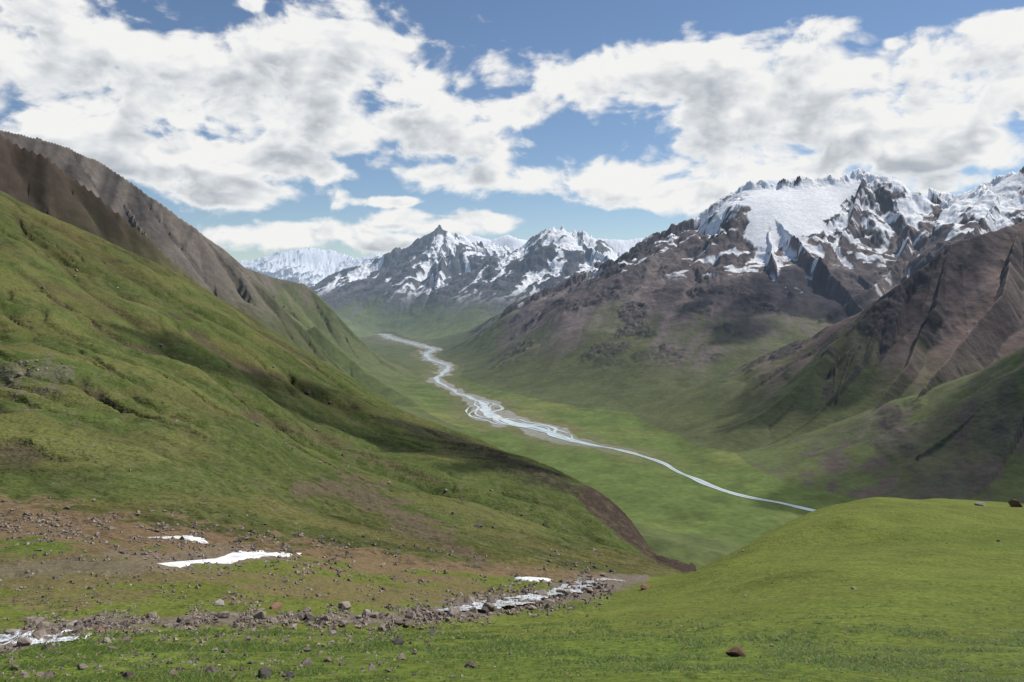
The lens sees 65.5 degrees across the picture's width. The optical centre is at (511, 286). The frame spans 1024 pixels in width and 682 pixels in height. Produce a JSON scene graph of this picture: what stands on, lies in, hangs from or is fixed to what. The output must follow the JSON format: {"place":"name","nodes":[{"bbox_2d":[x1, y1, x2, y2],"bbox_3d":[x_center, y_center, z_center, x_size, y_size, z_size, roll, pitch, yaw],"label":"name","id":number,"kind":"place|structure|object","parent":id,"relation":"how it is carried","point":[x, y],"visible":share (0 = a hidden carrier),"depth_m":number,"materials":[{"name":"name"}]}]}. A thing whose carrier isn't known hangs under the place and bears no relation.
{"place":"outdoors","nodes":[
{"label":"outdoors","id":0,"kind":"place"},
{"bbox_2d":[0,628,91,644],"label":"stream","id":1,"kind":"structure","parent":0,"point":[5,637],"depth_m":22.29,"materials":[{"name":"liquid"}]},
{"bbox_2d":[0,133,203,287],"bbox_3d":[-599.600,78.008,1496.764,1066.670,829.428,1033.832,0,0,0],"label":"rocky ridge","id":2,"kind":"structure","parent":0,"point":[39,182],"depth_m":1273.14,"materials":[{"name":"brown stone"}]},
{"bbox_2d":[0,130,344,372],"bbox_3d":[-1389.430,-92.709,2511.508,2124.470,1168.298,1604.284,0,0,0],"label":"stony ridge","id":3,"kind":"structure","parent":0,"point":[199,257],"depth_m":2589.38,"materials":[{"name":"grey stone"}]},
{"bbox_2d":[36,137,414,385],"bbox_3d":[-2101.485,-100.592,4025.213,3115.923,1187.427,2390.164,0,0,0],"label":"grassy ridge","id":4,"kind":"structure","parent":0,"point":[304,306],"depth_m":4371.44,"materials":[{"name":"green plant"}]},
{"bbox_2d":[237,246,382,286],"bbox_3d":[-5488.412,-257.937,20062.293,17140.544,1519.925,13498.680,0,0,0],"label":"distant mountains","id":5,"kind":"structure","parent":0,"point":[308,267],"depth_m":18914.75,"materials":[{"name":"white snow"}]},
{"bbox_2d":[0,190,691,579],"bbox_3d":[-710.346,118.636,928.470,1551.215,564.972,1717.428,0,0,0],"label":"hillside","id":6,"kind":"structure","parent":0,"point":[96,422],"depth_m":233.05,"materials":[{"name":"green plant"}]},
{"bbox_2d":[147,535,207,543],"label":"snow patch","id":7,"kind":"object","parent":6,"relation":"on","point":[192,538],"visible":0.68,"depth_m":75.03,"materials":[{"name":"white snow"}]},
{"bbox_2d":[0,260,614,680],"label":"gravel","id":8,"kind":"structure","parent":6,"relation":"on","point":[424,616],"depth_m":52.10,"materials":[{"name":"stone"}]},
{"bbox_2d":[513,577,551,581],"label":"snow patch","id":9,"kind":"object","parent":6,"relation":"on","point":[534,579],"visible":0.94,"depth_m":90.78,"materials":[{"name":"white snow"}]},
{"bbox_2d":[309,224,514,337],"bbox_3d":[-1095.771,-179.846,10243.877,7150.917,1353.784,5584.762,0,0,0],"label":"mountain","id":10,"kind":"structure","parent":0,"point":[390,291],"depth_m":9622.88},
{"bbox_2d":[368,225,619,339],"bbox_3d":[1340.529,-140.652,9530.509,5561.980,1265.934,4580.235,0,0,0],"label":"mountain","id":11,"kind":"structure","parent":0,"point":[497,284],"depth_m":8929.93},
{"bbox_2d":[0,497,1023,681],"bbox_3d":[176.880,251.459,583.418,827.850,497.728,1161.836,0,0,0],"label":"meadow","id":12,"kind":"structure","parent":0,"point":[866,548],"depth_m":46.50,"materials":[{"name":"green plant"}]},
{"bbox_2d":[4,629,20,634],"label":"boulder","id":13,"kind":"object","parent":12,"relation":"on","point":[10,631],"visible":0.45,"depth_m":27.12,"materials":[{"name":"stone"}]},
{"bbox_2d":[8,664,18,670],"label":"boulder","id":14,"kind":"object","parent":12,"relation":"on","point":[13,667],"visible":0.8,"depth_m":13.23,"materials":[{"name":"stone"}]},
{"bbox_2d":[16,637,31,646],"bbox_3d":[-13.113,9.587,21.410,0.356,0.290,0.226,0,0,-38],"label":"boulder","id":15,"kind":"object","parent":12,"relation":"on","point":[23,641],"visible":0.94,"depth_m":21.35,"materials":[{"name":"stone"}]},
{"bbox_2d":[19,672,28,676],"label":"boulder","id":16,"kind":"object","parent":12,"relation":"on","point":[25,674],"visible":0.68,"depth_m":12.61,"materials":[{"name":"stone"}]},
{"bbox_2d":[25,616,36,621],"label":"boulder","id":17,"kind":"object","parent":12,"relation":"on","point":[29,619],"visible":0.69,"depth_m":31.59,"materials":[{"name":"stone"}]},
{"bbox_2d":[31,630,44,638],"bbox_3d":[-14.835,10.978,24.911,0.393,0.416,0.325,0,0,17],"label":"boulder","id":18,"kind":"object","parent":12,"relation":"on","point":[39,633],"visible":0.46,"depth_m":24.87,"materials":[{"name":"stone"}]},
{"bbox_2d":[32,616,43,623],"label":"boulder","id":19,"kind":"object","parent":12,"relation":"on","point":[39,619],"visible":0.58,"depth_m":31.22,"materials":[{"name":"stone"}]},
{"bbox_2d":[36,621,50,627],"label":"boulder","id":20,"kind":"object","parent":12,"relation":"on","point":[44,624],"visible":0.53,"depth_m":29.60,"materials":[{"name":"stone"}]},
{"bbox_2d":[40,671,53,678],"bbox_3d":[-7.334,6.165,12.573,0.189,0.157,0.216,11,-7,-12],"label":"boulder","id":21,"kind":"object","parent":12,"relation":"on","point":[46,675],"visible":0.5,"depth_m":12.55,"materials":[{"name":"stone"}]},
{"bbox_2d":[41,644,52,650],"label":"boulder","id":22,"kind":"object","parent":12,"relation":"on","point":[46,647],"visible":0.49,"depth_m":19.72,"materials":[{"name":"stone"}]},
{"bbox_2d":[73,625,84,632],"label":"boulder","id":23,"kind":"object","parent":12,"relation":"on","point":[78,628],"visible":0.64,"depth_m":27.75,"materials":[{"name":"stone"}]},
{"bbox_2d":[74,620,83,625],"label":"boulder","id":24,"kind":"object","parent":12,"relation":"on","point":[79,622],"visible":0.6,"depth_m":28.73,"materials":[{"name":"stone"}]},
{"bbox_2d":[77,664,86,669],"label":"boulder","id":25,"kind":"object","parent":12,"relation":"on","point":[82,666],"visible":0.81,"depth_m":13.53,"materials":[{"name":"stone"}]},
{"bbox_2d":[93,626,104,631],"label":"boulder","id":26,"kind":"object","parent":12,"relation":"on","point":[100,628],"visible":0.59,"depth_m":28.59,"materials":[{"name":"red stone"}]},
{"bbox_2d":[101,637,111,643],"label":"boulder","id":27,"kind":"object","parent":12,"relation":"on","point":[106,640],"visible":0.64,"depth_m":21.25,"materials":[{"name":"stone"}]},
{"bbox_2d":[118,636,130,642],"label":"boulder","id":28,"kind":"object","parent":12,"relation":"on","point":[126,638],"visible":0.44,"depth_m":20.92,"materials":[{"name":"stone"}]},
{"bbox_2d":[120,672,135,678],"bbox_3d":[-5.926,6.025,12.290,0.230,0.184,0.201,-13,-7,25],"label":"boulder","id":29,"kind":"object","parent":12,"relation":"on","point":[127,674],"visible":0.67,"depth_m":12.24,"materials":[{"name":"stone"}]},
{"bbox_2d":[146,612,156,617],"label":"boulder","id":30,"kind":"object","parent":12,"relation":"on","point":[151,614],"visible":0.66,"depth_m":33.44,"materials":[{"name":"stone"}]},
{"bbox_2d":[162,623,171,627],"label":"boulder","id":31,"kind":"object","parent":12,"relation":"on","point":[167,625],"visible":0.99,"depth_m":29.97,"materials":[{"name":"stone"}]},
{"bbox_2d":[169,669,178,674],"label":"boulder","id":32,"kind":"object","parent":12,"relation":"on","point":[172,671],"visible":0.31,"depth_m":12.62,"materials":[{"name":"stone"}]},
{"bbox_2d":[175,624,182,630],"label":"boulder","id":33,"kind":"object","parent":12,"relation":"on","point":[179,627],"visible":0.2,"depth_m":28.95,"materials":[{"name":"stone"}]},
{"bbox_2d":[176,616,183,622],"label":"boulder","id":34,"kind":"object","parent":12,"relation":"on","point":[179,619],"visible":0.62,"depth_m":31.66,"materials":[{"name":"stone"}]},
{"bbox_2d":[184,618,192,624],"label":"boulder","id":35,"kind":"object","parent":12,"relation":"on","point":[189,621],"visible":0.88,"depth_m":30.83,"materials":[{"name":"stone"}]},
{"bbox_2d":[205,666,217,672],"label":"boulder","id":36,"kind":"object","parent":12,"relation":"on","point":[211,669],"visible":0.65,"depth_m":13.02,"materials":[{"name":"stone"}]},
{"bbox_2d":[213,599,223,605],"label":"boulder","id":37,"kind":"object","parent":12,"relation":"on","point":[220,602],"visible":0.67,"depth_m":39.62,"materials":[{"name":"stone"}]},
{"bbox_2d":[215,611,229,617],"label":"boulder","id":38,"kind":"object","parent":12,"relation":"on","point":[224,614],"visible":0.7,"depth_m":31.89,"materials":[{"name":"stone"}]},
{"bbox_2d":[157,550,302,567],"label":"snow patch","id":39,"kind":"object","parent":12,"relation":"on","point":[230,558],"visible":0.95,"depth_m":65.21,"materials":[{"name":"white snow"}]},
{"bbox_2d":[244,616,253,619],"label":"boulder","id":40,"kind":"object","parent":12,"relation":"on","point":[248,617],"visible":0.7,"depth_m":34.48,"materials":[{"name":"stone"}]},
{"bbox_2d":[252,611,265,618],"bbox_3d":[-11.222,14.602,35.235,0.650,0.437,0.482,-16,-16,8],"label":"boulder","id":41,"kind":"object","parent":12,"relation":"on","point":[259,614],"visible":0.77,"depth_m":35.10,"materials":[{"name":"stone"}]},
{"bbox_2d":[258,667,270,677],"bbox_3d":[-3.879,6.075,12.471,0.196,0.198,0.282,0,0,-15],"label":"boulder","id":42,"kind":"object","parent":12,"relation":"on","point":[263,672],"visible":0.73,"depth_m":12.44,"materials":[{"name":"stone"}]},
{"bbox_2d":[270,617,276,623],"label":"boulder","id":43,"kind":"object","parent":12,"relation":"on","point":[273,619],"visible":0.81,"depth_m":31.78,"materials":[{"name":"stone"}]},
{"bbox_2d":[269,602,281,609],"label":"boulder","id":44,"kind":"object","parent":12,"relation":"on","point":[276,605],"visible":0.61,"depth_m":38.36,"materials":[{"name":"red stone"}]},
{"bbox_2d":[284,671,293,677],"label":"boulder","id":45,"kind":"object","parent":12,"relation":"on","point":[289,674],"visible":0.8,"depth_m":12.43,"materials":[{"name":"stone"}]},
{"bbox_2d":[289,624,296,629],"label":"boulder","id":46,"kind":"object","parent":12,"relation":"on","point":[292,626],"visible":0.62,"depth_m":31.26,"materials":[{"name":"stone"}]},
{"bbox_2d":[293,612,303,619],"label":"boulder","id":47,"kind":"object","parent":12,"relation":"on","point":[299,616],"visible":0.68,"depth_m":36.55,"materials":[{"name":"stone"}]},
{"bbox_2d":[303,606,310,612],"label":"boulder","id":48,"kind":"object","parent":12,"relation":"on","point":[307,608],"visible":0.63,"depth_m":38.64,"materials":[{"name":"stone"}]},
{"bbox_2d":[301,658,313,665],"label":"boulder","id":49,"kind":"object","parent":12,"relation":"on","point":[307,661],"visible":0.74,"depth_m":14.30,"materials":[{"name":"stone"}]},
{"bbox_2d":[304,612,316,620],"bbox_3d":[-9.418,15.378,37.004,0.613,0.516,0.547,0,0,32],"label":"boulder","id":50,"kind":"object","parent":12,"relation":"on","point":[308,616],"visible":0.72,"depth_m":36.79,"materials":[{"name":"stone"}]},
{"bbox_2d":[320,615,329,620],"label":"boulder","id":51,"kind":"object","parent":12,"relation":"on","point":[325,617],"visible":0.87,"depth_m":36.23,"materials":[{"name":"stone"}]},
{"bbox_2d":[324,657,331,661],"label":"boulder","id":52,"kind":"object","parent":12,"relation":"on","point":[328,659],"visible":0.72,"depth_m":15.01,"materials":[{"name":"stone"}]},
{"bbox_2d":[329,630,336,635],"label":"boulder","id":53,"kind":"object","parent":12,"relation":"on","point":[333,632],"visible":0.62,"depth_m":24.94,"materials":[{"name":"stone"}]},
{"bbox_2d":[339,620,347,626],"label":"boulder","id":54,"kind":"object","parent":12,"relation":"on","point":[343,623],"visible":1,"depth_m":35.88,"materials":[{"name":"stone"}]},
{"bbox_2d":[338,601,350,609],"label":"boulder","id":55,"kind":"object","parent":12,"relation":"on","point":[344,605],"visible":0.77,"depth_m":43.51,"materials":[{"name":"stone"}]},
{"bbox_2d":[363,609,370,615],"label":"boulder","id":56,"kind":"object","parent":12,"relation":"on","point":[366,611],"visible":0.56,"depth_m":43.30,"materials":[{"name":"stone"}]},
{"bbox_2d":[368,665,375,670],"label":"boulder","id":57,"kind":"object","parent":12,"relation":"on","point":[371,667],"visible":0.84,"depth_m":13.46,"materials":[{"name":"stone"}]},
{"bbox_2d":[367,612,378,618],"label":"boulder","id":58,"kind":"object","parent":12,"relation":"on","point":[374,615],"visible":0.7,"depth_m":42.65,"materials":[{"name":"stone"}]},
{"bbox_2d":[378,624,386,631],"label":"boulder","id":59,"kind":"object","parent":12,"relation":"on","point":[381,628],"visible":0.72,"depth_m":36.19,"materials":[{"name":"stone"}]},
{"bbox_2d":[379,612,388,616],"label":"boulder","id":60,"kind":"object","parent":12,"relation":"on","point":[385,614],"visible":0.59,"depth_m":43.51,"materials":[{"name":"stone"}]},
{"bbox_2d":[392,639,404,644],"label":"boulder","id":61,"kind":"object","parent":12,"relation":"on","point":[398,641],"visible":0.77,"depth_m":21.60,"materials":[{"name":"stone"}]},
{"bbox_2d":[394,619,404,625],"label":"boulder","id":62,"kind":"object","parent":12,"relation":"on","point":[397,622],"visible":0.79,"depth_m":39.84,"materials":[{"name":"stone"}]},
{"bbox_2d":[397,652,404,659],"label":"boulder","id":63,"kind":"object","parent":12,"relation":"on","point":[401,656],"visible":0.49,"depth_m":15.09,"materials":[{"name":"stone"}]},
{"bbox_2d":[405,612,415,618],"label":"boulder","id":64,"kind":"object","parent":12,"relation":"on","point":[410,615],"visible":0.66,"depth_m":43.69,"materials":[{"name":"stone"}]},
{"bbox_2d":[427,629,438,633],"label":"boulder","id":65,"kind":"object","parent":12,"relation":"on","point":[431,631],"visible":0.52,"depth_m":28.01,"materials":[{"name":"stone"}]},
{"bbox_2d":[447,607,459,616],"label":"boulder","id":66,"kind":"object","parent":12,"relation":"on","point":[452,611],"visible":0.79,"depth_m":51.43,"materials":[{"name":"stone"}]},
{"bbox_2d":[464,595,474,602],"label":"boulder","id":67,"kind":"object","parent":12,"relation":"on","point":[468,599],"visible":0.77,"depth_m":64.16,"materials":[{"name":"stone"}]},
{"bbox_2d":[464,661,477,667],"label":"boulder","id":68,"kind":"object","parent":12,"relation":"on","point":[470,664],"visible":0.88,"depth_m":14.01,"materials":[{"name":"stone"}]},
{"bbox_2d":[469,607,477,612],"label":"boulder","id":69,"kind":"object","parent":12,"relation":"on","point":[473,609],"visible":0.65,"depth_m":59.57,"materials":[{"name":"stone"}]},
{"bbox_2d":[479,606,490,612],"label":"boulder","id":70,"kind":"object","parent":12,"relation":"on","point":[485,608],"visible":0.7,"depth_m":60.13,"materials":[{"name":"stone"}]},
{"bbox_2d":[483,602,494,610],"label":"boulder","id":71,"kind":"object","parent":12,"relation":"on","point":[491,606],"visible":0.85,"depth_m":60.37,"materials":[{"name":"stone"}]},
{"bbox_2d":[486,596,495,602],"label":"boulder","id":72,"kind":"object","parent":12,"relation":"on","point":[491,599],"visible":0.48,"depth_m":65.02,"materials":[{"name":"stone"}]},
{"bbox_2d":[528,605,536,609],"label":"boulder","id":73,"kind":"object","parent":12,"relation":"on","point":[531,607],"visible":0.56,"depth_m":67.20,"materials":[{"name":"stone"}]},
{"bbox_2d":[536,589,546,595],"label":"boulder","id":74,"kind":"object","parent":12,"relation":"on","point":[543,592],"visible":0.64,"depth_m":75.13,"materials":[{"name":"stone"}]},
{"bbox_2d":[543,599,554,604],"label":"boulder","id":75,"kind":"object","parent":12,"relation":"on","point":[549,601],"visible":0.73,"depth_m":69.67,"materials":[{"name":"stone"}]},
{"bbox_2d":[565,589,570,595],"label":"boulder","id":76,"kind":"object","parent":12,"relation":"on","point":[567,591],"visible":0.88,"depth_m":77.62,"materials":[{"name":"stone"}]},
{"bbox_2d":[582,587,592,591],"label":"boulder","id":77,"kind":"object","parent":12,"relation":"on","point":[588,589],"visible":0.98,"depth_m":82.14,"materials":[{"name":"stone"}]},
{"bbox_2d":[640,584,649,589],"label":"boulder","id":78,"kind":"object","parent":12,"relation":"on","point":[643,586],"visible":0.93,"depth_m":76.94,"materials":[{"name":"red stone"}]},
{"bbox_2d":[725,646,745,656],"bbox_3d":[4.707,7.765,16.720,0.373,0.430,0.341,0,0,40],"label":"boulder","id":79,"kind":"object","parent":12,"relation":"on","point":[735,651],"visible":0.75,"depth_m":16.63,"materials":[{"name":"red stone"}]},
{"bbox_2d":[974,502,985,505],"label":"boulder","id":80,"kind":"object","parent":12,"relation":"on","point":[979,503],"visible":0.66,"depth_m":114.61,"materials":[{"name":"stone"}]},
{"bbox_2d":[1008,499,1022,506],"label":"boulder","id":81,"kind":"object","parent":12,"relation":"on","point":[1014,503],"visible":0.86,"depth_m":112.16,"materials":[{"name":"red stone"}]},
{"bbox_2d":[0,0,1023,260],"label":"sky","id":82,"kind":"structure","parent":0,"point":[354,128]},
{"bbox_2d":[306,326,743,567],"bbox_3d":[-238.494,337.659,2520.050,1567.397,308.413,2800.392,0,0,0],"label":"river terrace","id":83,"kind":"structure","parent":0,"point":[697,551],"depth_m":1613.38,"materials":[{"name":"green plant"}]},
{"bbox_2d":[436,577,623,610],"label":"stream","id":84,"kind":"structure","parent":0,"point":[522,597],"depth_m":73.10,"materials":[{"name":"liquid"}]},
{"bbox_2d":[465,235,643,255],"bbox_3d":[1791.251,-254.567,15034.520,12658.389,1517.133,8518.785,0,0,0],"label":"snowfield mountains","id":85,"kind":"structure","parent":0,"point":[620,247],"depth_m":14995.35,"materials":[{"name":"white snow"}]},
{"bbox_2d":[377,334,813,510],"bbox_3d":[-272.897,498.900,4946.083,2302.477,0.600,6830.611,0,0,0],"label":"river","id":86,"kind":"structure","parent":0,"point":[485,409],"depth_m":2858.01,"materials":[{"name":"liquid"}]},
{"bbox_2d":[359,332,861,545],"bbox_3d":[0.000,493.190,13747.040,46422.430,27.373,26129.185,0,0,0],"label":"valley floor","id":87,"kind":"structure","parent":0,"point":[646,491],"depth_m":2287.17,"materials":[{"name":"green plant"}]},
{"bbox_2d":[367,166,1023,411],"bbox_3d":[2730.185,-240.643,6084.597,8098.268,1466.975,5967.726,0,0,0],"label":"mountain range","id":88,"kind":"structure","parent":0,"point":[748,271],"depth_m":4765.00,"materials":[{"name":"grey stone"}]},
{"bbox_2d":[632,221,1023,452],"bbox_3d":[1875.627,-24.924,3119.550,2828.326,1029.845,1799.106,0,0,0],"label":"mountain spur","id":89,"kind":"structure","parent":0,"point":[953,311],"depth_m":2681.94,"materials":[{"name":"brown stone"}]},
{"bbox_2d":[736,347,1023,503],"bbox_3d":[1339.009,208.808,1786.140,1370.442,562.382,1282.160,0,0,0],"label":"foothill","id":90,"kind":"structure","parent":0,"point":[961,438],"depth_m":1971.81,"materials":[{"name":"green plant"}]}
]}

